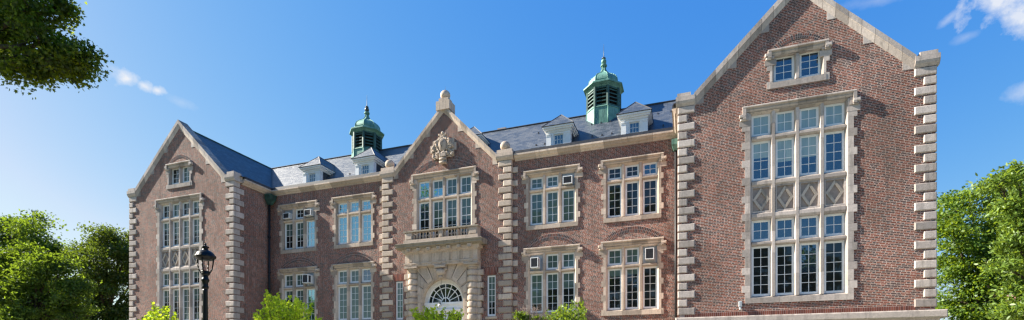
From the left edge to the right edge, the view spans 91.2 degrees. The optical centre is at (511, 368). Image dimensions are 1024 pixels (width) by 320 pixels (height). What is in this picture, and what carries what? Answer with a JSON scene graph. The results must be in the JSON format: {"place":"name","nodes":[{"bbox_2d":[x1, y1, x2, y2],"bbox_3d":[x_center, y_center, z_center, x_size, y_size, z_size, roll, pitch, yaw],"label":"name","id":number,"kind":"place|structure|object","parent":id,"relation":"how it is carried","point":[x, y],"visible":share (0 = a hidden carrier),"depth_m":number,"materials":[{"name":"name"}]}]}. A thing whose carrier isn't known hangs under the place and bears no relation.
{"place":"outdoors","nodes":[
{"label":"outdoors","id":0,"kind":"place"},
{"bbox_2d":[0,208,82,308],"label":"plane tree","id":1,"kind":"object","parent":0,"point":[14,229],"visible":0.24,"depth_m":48.11,"materials":[{"name":"green plant"}]},
{"bbox_2d":[51,221,129,319],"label":"linden tree","id":2,"kind":"object","parent":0,"point":[104,250],"visible":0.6,"depth_m":45.10,"materials":[{"name":"green plant"}]},
{"bbox_2d":[0,0,1023,319],"label":"sky","id":3,"kind":"structure","parent":0,"point":[275,83],"materials":[{"name":"blue"}]},
{"bbox_2d":[127,0,947,319],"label":"brick building","id":4,"kind":"structure","parent":0,"point":[779,162],"depth_m":26.85,"materials":[{"name":"red brick"}]},
{"bbox_2d":[164,160,192,188],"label":"gable window","id":5,"kind":"structure","parent":4,"relation":"in","point":[178,174],"depth_m":33.32,"materials":[{"name":"grey stone"}]},
{"bbox_2d":[153,193,204,319],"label":"mullioned window","id":6,"kind":"structure","parent":4,"relation":"in","point":[179,218],"depth_m":33.33,"materials":[{"name":"grey stone"}]},
{"bbox_2d":[283,213,291,220],"bbox_3d":[-15.219,-10.220,34.001,0.532,0.560,0.330,0,0,19],"label":"air conditioner","id":7,"kind":"object","parent":4,"relation":"attached to","point":[287,216],"visible":1,"depth_m":33.88,"materials":[{"name":"white paint"}]},
{"bbox_2d":[277,200,319,253],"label":"mullioned window","id":8,"kind":"structure","parent":4,"relation":"in","point":[298,234],"depth_m":33.83,"materials":[{"name":"beige stone"}]},
{"bbox_2d":[277,266,319,319],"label":"mullioned window","id":9,"kind":"structure","parent":4,"relation":"in","point":[290,278],"depth_m":33.81,"materials":[{"name":"beige stone"}]},
{"bbox_2d":[302,274,313,285],"bbox_3d":[-13.537,-5.819,33.270,0.462,0.742,0.590,0,0,19],"label":"air conditioner","id":10,"kind":"object","parent":4,"relation":"attached to","point":[307,279],"visible":1,"depth_m":33.06,"materials":[{"name":"white paint"}]},
{"bbox_2d":[304,209,313,217],"bbox_3d":[-13.500,-10.250,33.374,0.532,0.580,0.370,0,0,19],"label":"air conditioner","id":11,"kind":"object","parent":4,"relation":"attached to","point":[309,213],"visible":1,"depth_m":33.25,"materials":[{"name":"white paint"}]},
{"bbox_2d":[330,192,376,248],"bbox_3d":[-10.172,-9.460,32.317,3.510,3.340,0.490,0,0,19],"label":"mullioned window","id":12,"kind":"structure","parent":4,"relation":"in","point":[354,222],"depth_m":32.37,"materials":[{"name":"beige stone"}]},
{"bbox_2d":[330,261,376,319],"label":"mullioned window","id":13,"kind":"structure","parent":4,"relation":"in","point":[353,285],"depth_m":32.38,"materials":[{"name":"beige stone"}]},
{"bbox_2d":[393,274,404,319],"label":"narrow window","id":14,"kind":"structure","parent":4,"relation":"in","point":[397,277],"depth_m":30.96,"materials":[{"name":"white paint"}]},
{"bbox_2d":[409,166,478,239],"bbox_3d":[-4.033,-9.480,29.940,4.560,4.560,0.490,0,0,19],"label":"mullioned window","id":15,"kind":"structure","parent":4,"relation":"in","point":[444,198],"depth_m":29.95,"materials":[{"name":"beige stone"}]},
{"bbox_2d":[425,310,462,319],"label":"entrance door","id":16,"kind":"structure","parent":4,"relation":"in","point":[439,312],"depth_m":30.03,"materials":[{"name":"white paint"}]},
{"bbox_2d":[484,267,497,318],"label":"narrow window","id":17,"kind":"structure","parent":4,"relation":"in","point":[491,280],"depth_m":28.91,"materials":[{"name":"white paint"}]},
{"bbox_2d":[530,257,540,269],"bbox_3d":[1.316,-5.789,28.075,0.452,0.742,0.510,0,0,19],"label":"air conditioner","id":18,"kind":"object","parent":4,"relation":"attached to","point":[535,263],"visible":1,"depth_m":27.86,"materials":[{"name":"white paint"}]},
{"bbox_2d":[521,164,582,230],"bbox_3d":[2.239,-9.460,27.941,3.510,3.340,0.490,0,0,19],"label":"mullioned window","id":19,"kind":"structure","parent":4,"relation":"in","point":[549,203],"depth_m":27.99,"materials":[{"name":"beige stone"}]},
{"bbox_2d":[521,244,582,317],"bbox_3d":[2.239,-4.795,27.941,3.510,3.970,0.490,0,0,19],"label":"mullioned window","id":20,"kind":"structure","parent":4,"relation":"in","point":[555,284],"depth_m":27.99,"materials":[{"name":"beige stone"}]},
{"bbox_2d":[563,175,572,185],"bbox_3d":[3.082,-10.251,27.580,0.532,0.599,0.270,0,0,19],"label":"air conditioner","id":21,"kind":"object","parent":4,"relation":"attached to","point":[567,180],"visible":1,"depth_m":27.47,"materials":[{"name":"white paint"}]},
{"bbox_2d":[598,152,666,222],"bbox_3d":[6.346,-9.460,26.492,3.510,3.340,0.490,0,0,19],"label":"mullioned window","id":22,"kind":"structure","parent":4,"relation":"in","point":[632,189],"depth_m":26.52,"materials":[{"name":"beige stone"}]},
{"bbox_2d":[598,237,666,315],"bbox_3d":[6.346,-4.795,26.492,3.510,3.970,0.490,0,0,19],"label":"mullioned window","id":23,"kind":"structure","parent":4,"relation":"in","point":[631,284],"depth_m":26.54,"materials":[{"name":"beige stone"}]},
{"bbox_2d":[645,247,653,260],"bbox_3d":[7.179,-5.860,26.103,0.452,0.760,0.330,0,0,19],"label":"air conditioner","id":24,"kind":"object","parent":4,"relation":"attached to","point":[649,254],"visible":1,"depth_m":25.96,"materials":[{"name":"white paint"}]},
{"bbox_2d":[765,38,831,89],"bbox_3d":[12.106,-12.815,21.280,2.500,1.650,0.490,0,0,19],"label":"gable window","id":25,"kind":"structure","parent":4,"relation":"in","point":[803,63],"depth_m":21.24,"materials":[{"name":"grey stone"}]},
{"bbox_2d":[739,89,860,303],"bbox_3d":[12.106,-7.098,21.280,4.510,8.563,0.490,0,0,19],"label":"mullioned window","id":26,"kind":"structure","parent":4,"relation":"in","point":[800,169],"depth_m":21.24,"materials":[{"name":"grey stone"}]},
{"bbox_2d":[935,174,1023,319],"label":"locust tree","id":27,"kind":"object","parent":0,"point":[965,239],"visible":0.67,"depth_m":35.17,"materials":[{"name":"green plant"}]},
{"label":"path","id":28,"kind":"structure","parent":0,"visible":0},
{"bbox_2d":[0,240,106,319],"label":"beech tree","id":29,"kind":"object","parent":28,"relation":"on","point":[26,293],"visible":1,"depth_m":26.52,"materials":[{"name":"green plant"}]},
{"bbox_2d":[0,0,113,99],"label":"maple tree","id":30,"kind":"object","parent":28,"relation":"on","point":[56,56],"visible":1,"depth_m":17.65,"materials":[{"name":"green plant"}]},
{"bbox_2d":[138,302,176,319],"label":"young tree","id":31,"kind":"object","parent":28,"relation":"on","point":[151,315],"visible":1,"depth_m":15.60,"materials":[{"name":"green plant"}]},
{"bbox_2d":[194,243,216,319],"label":"street lamp","id":32,"kind":"object","parent":28,"relation":"on","point":[204,254],"visible":1,"depth_m":11.95,"materials":[{"name":"black metal"}]},
{"bbox_2d":[253,289,322,319],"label":"young tree","id":33,"kind":"object","parent":28,"relation":"on","point":[295,311],"visible":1,"depth_m":14.50,"materials":[{"name":"green plant"}]},
{"bbox_2d":[409,304,463,319],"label":"young tree","id":34,"kind":"object","parent":28,"relation":"on","point":[428,314],"visible":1,"depth_m":15.15,"materials":[{"name":"green plant"}]},
{"bbox_2d":[512,304,552,319],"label":"bare sapling","id":35,"kind":"object","parent":28,"relation":"on","point":[519,315],"visible":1,"depth_m":15.06,"materials":[{"name":"plant"}]},
{"bbox_2d":[545,297,586,319],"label":"young tree","id":36,"kind":"object","parent":28,"relation":"on","point":[567,315],"visible":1,"depth_m":15.16,"materials":[{"name":"green plant"}]},
{"bbox_2d":[967,159,1023,319],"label":"hornbeam tree","id":37,"kind":"object","parent":28,"relation":"on","point":[1012,243],"visible":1,"depth_m":14.96,"materials":[{"name":"green plant"}]}
]}

